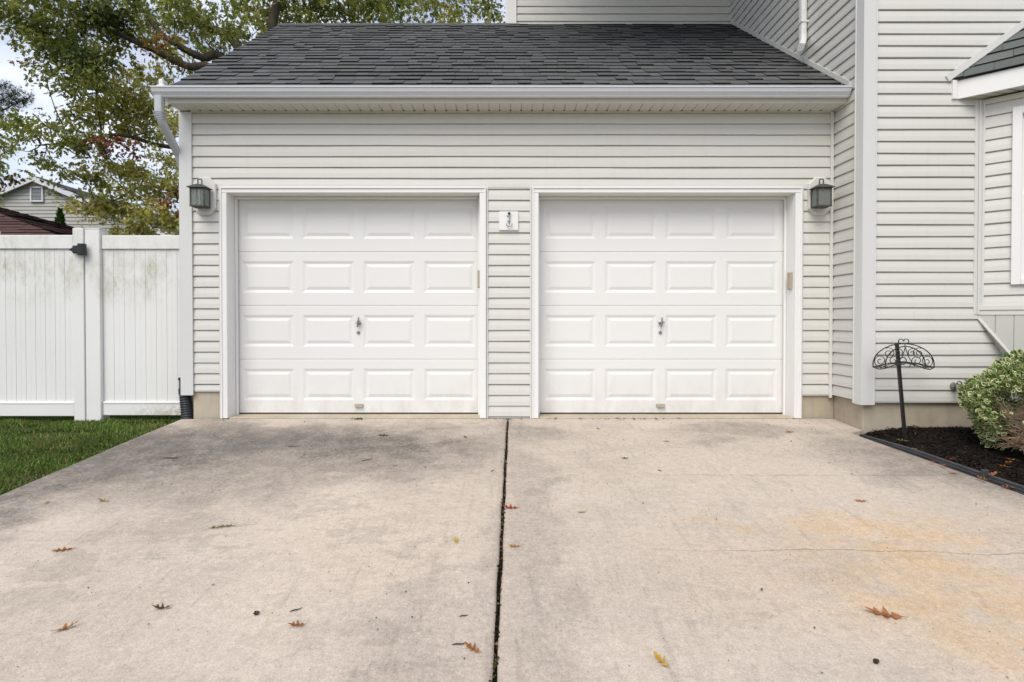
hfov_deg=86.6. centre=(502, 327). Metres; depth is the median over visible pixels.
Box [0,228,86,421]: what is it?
gate
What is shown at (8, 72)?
sky
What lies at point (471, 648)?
oak leaf
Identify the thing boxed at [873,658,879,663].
acorn
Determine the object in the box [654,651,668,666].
oak leaf
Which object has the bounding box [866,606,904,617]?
oak leaf
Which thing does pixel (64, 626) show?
oak leaf
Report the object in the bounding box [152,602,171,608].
oak leaf
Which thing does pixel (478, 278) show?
entry keypad
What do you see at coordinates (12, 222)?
shed
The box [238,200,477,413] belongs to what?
garage door
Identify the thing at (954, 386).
hose tap
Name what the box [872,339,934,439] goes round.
hose holder
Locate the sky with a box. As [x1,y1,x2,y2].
[0,0,504,215]
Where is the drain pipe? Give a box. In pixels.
[178,377,193,418]
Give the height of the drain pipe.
0.494 m
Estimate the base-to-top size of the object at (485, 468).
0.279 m
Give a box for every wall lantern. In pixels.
[186,177,217,215]
[806,177,834,215]
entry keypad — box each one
[477,270,479,287]
[787,272,791,289]
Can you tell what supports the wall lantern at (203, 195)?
attached to the house at (648, 170)
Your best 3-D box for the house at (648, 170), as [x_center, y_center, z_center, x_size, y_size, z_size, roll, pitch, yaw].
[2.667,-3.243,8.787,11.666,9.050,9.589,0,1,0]
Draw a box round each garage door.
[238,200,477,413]
[540,199,783,413]
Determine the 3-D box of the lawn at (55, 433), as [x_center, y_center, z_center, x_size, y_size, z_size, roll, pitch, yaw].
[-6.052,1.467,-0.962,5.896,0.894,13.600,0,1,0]
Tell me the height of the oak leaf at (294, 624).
0.013 m
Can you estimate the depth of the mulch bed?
4.27 m
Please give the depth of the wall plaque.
5.18 m
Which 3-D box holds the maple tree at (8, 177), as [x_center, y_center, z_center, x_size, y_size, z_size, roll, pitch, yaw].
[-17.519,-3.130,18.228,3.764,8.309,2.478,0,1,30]
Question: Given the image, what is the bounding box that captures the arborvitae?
[54,207,65,224]
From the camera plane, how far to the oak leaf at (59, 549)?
2.64 m
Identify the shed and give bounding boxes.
[0,207,74,234]
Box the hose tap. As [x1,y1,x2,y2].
[950,381,962,390]
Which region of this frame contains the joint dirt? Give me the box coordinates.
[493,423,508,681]
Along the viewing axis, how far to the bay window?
4.67 m
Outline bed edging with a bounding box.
[859,434,1023,494]
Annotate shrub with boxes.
[957,349,1023,451]
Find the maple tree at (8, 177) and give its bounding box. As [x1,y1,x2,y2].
[0,113,31,208]
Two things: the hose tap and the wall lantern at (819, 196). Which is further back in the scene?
the wall lantern at (819, 196)
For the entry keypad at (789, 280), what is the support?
attached to the house at (648, 170)
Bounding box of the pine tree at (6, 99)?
[0,80,35,117]
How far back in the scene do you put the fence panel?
5.39 m
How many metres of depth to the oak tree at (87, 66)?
11.39 m
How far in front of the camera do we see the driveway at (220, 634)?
2.58 m
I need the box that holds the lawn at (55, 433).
[0,415,177,494]
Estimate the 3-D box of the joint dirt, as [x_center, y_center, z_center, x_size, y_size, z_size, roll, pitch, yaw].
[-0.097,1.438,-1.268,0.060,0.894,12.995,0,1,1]
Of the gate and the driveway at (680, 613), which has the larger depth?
the gate
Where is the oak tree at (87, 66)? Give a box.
[0,0,504,234]
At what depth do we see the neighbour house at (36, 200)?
21.95 m
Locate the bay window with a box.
[945,20,1023,365]
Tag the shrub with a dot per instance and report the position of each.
(999, 380)
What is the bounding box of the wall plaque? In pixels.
[499,211,517,230]
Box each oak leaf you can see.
[50,620,78,630]
[52,547,75,550]
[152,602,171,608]
[288,620,306,625]
[464,641,480,651]
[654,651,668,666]
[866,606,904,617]
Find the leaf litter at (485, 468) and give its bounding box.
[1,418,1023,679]
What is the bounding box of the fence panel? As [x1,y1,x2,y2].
[84,228,180,420]
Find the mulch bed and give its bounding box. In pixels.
[864,427,1023,484]
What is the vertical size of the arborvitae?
4.358 m
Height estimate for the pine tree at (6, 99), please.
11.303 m
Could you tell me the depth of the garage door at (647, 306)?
5.38 m
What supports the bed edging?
on the driveway at (680, 613)
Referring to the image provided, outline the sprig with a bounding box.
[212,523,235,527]
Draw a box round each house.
[0,176,178,234]
[150,0,1023,433]
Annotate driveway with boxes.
[0,419,506,681]
[497,419,1023,681]

